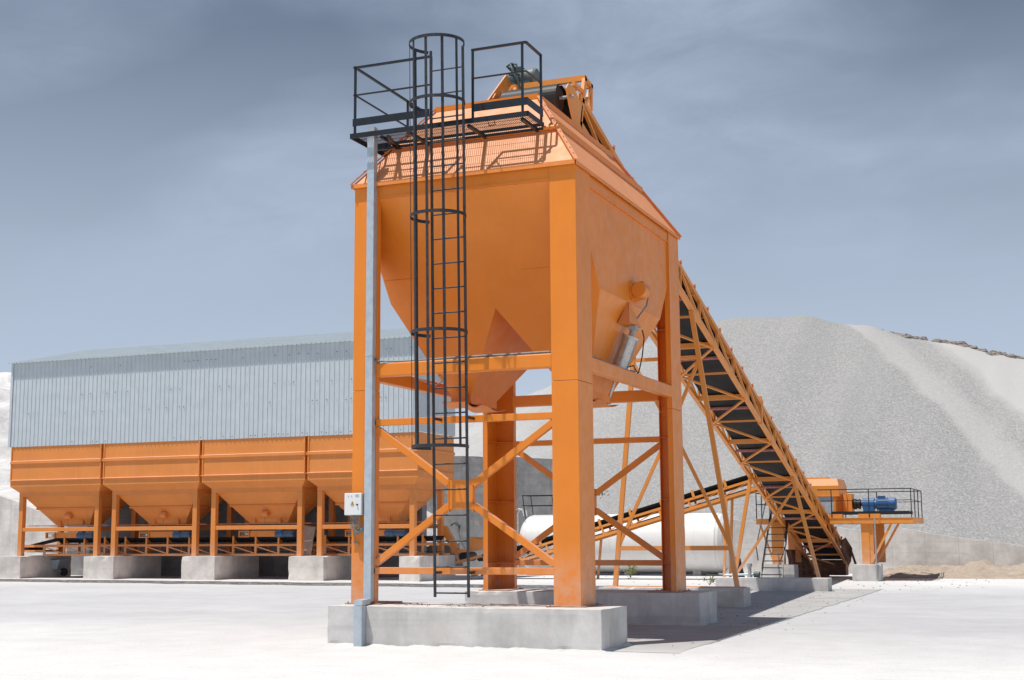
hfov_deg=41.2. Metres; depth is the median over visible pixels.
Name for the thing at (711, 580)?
weed
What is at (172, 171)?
sky
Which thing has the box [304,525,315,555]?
wooden board
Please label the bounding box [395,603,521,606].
spilled gravel
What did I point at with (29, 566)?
concrete pier
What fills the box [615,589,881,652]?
concrete apron
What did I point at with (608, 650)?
dust drift
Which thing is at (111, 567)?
concrete pier
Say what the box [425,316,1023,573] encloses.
gravel pile
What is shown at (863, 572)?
concrete block
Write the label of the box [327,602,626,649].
concrete footing
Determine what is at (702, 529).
storage tank
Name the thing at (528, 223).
storage silo
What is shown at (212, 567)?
concrete pier
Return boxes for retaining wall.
[0,494,67,555]
[67,496,426,576]
[427,456,552,567]
[729,519,1023,573]
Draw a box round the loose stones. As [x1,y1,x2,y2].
[439,576,988,654]
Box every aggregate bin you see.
[9,444,138,555]
[102,440,233,555]
[201,436,335,555]
[307,432,454,555]
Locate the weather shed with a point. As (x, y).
(290, 386)
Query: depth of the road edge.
45.99 m
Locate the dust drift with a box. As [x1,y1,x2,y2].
[324,642,633,652]
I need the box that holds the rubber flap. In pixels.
[738,558,744,576]
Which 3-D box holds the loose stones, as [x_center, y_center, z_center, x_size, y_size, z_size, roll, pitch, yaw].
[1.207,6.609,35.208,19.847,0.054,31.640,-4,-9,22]
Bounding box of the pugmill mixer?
[769,477,896,514]
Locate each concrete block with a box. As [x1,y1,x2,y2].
[762,564,798,577]
[852,564,883,580]
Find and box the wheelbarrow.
[51,559,70,575]
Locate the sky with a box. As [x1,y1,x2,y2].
[0,0,1023,431]
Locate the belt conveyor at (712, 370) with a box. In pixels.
[487,62,856,587]
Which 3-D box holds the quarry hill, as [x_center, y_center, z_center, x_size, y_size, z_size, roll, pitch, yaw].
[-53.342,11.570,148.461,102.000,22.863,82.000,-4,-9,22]
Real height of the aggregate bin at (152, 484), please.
4.320 m
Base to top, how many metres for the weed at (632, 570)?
0.489 m
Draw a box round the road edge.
[0,579,604,588]
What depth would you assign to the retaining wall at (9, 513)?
59.50 m
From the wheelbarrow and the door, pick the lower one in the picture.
the wheelbarrow
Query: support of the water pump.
on the ground
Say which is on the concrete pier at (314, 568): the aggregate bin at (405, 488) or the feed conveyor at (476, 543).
the aggregate bin at (405, 488)
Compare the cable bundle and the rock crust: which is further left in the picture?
the cable bundle
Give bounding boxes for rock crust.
[882,329,1023,358]
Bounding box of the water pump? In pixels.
[724,563,759,576]
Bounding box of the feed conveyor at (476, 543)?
[444,473,764,578]
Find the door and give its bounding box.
[344,493,361,514]
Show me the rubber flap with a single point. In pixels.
(741, 570)
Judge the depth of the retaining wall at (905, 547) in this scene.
51.96 m
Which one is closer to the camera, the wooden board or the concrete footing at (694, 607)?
the concrete footing at (694, 607)
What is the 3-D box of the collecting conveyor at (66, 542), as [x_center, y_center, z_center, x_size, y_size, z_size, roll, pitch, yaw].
[-11.051,7.856,52.015,18.650,0.740,0.980,-4,-9,22]
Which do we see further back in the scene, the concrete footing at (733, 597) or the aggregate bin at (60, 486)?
the aggregate bin at (60, 486)
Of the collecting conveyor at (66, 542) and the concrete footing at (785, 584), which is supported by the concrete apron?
the concrete footing at (785, 584)
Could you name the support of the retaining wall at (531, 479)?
on the ground
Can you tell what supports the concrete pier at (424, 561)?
on the ground
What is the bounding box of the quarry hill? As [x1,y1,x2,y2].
[0,372,10,483]
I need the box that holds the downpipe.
[874,518,877,579]
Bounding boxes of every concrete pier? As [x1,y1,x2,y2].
[0,555,70,578]
[83,556,161,578]
[181,556,258,579]
[288,556,350,580]
[399,555,455,581]
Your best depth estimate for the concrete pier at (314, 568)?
48.86 m
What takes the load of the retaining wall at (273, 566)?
on the ground
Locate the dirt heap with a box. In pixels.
[883,559,1023,578]
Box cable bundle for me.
[374,351,635,385]
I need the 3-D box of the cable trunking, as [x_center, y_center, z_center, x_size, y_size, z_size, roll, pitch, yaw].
[-2.208,0.559,20.628,0.155,7.940,0.637,-2,-8,9]
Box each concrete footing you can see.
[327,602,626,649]
[465,589,716,625]
[599,586,750,606]
[715,577,831,591]
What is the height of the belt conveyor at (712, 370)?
10.191 m
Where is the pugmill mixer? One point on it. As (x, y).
(883, 503)
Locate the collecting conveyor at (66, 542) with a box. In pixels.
[24,535,449,555]
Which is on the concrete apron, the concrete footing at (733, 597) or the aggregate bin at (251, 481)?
the concrete footing at (733, 597)
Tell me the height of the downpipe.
2.000 m
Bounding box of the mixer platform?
[755,488,923,576]
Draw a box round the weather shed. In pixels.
[8,328,454,446]
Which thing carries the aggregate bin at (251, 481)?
on the concrete pier at (212, 567)
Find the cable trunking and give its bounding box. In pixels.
[353,127,377,646]
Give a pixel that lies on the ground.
(914, 629)
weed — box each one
[624,566,637,577]
[702,574,714,584]
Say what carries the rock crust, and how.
on the gravel pile
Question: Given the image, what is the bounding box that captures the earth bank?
[0,484,457,542]
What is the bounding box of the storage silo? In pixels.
[345,33,690,607]
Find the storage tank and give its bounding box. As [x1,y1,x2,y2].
[517,495,735,575]
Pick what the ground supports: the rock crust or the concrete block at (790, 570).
the concrete block at (790, 570)
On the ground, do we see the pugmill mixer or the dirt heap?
the dirt heap
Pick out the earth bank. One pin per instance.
(7, 490)
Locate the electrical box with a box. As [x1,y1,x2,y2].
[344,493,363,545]
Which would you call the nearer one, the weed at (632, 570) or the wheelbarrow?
the weed at (632, 570)
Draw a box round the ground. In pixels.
[0,573,1023,679]

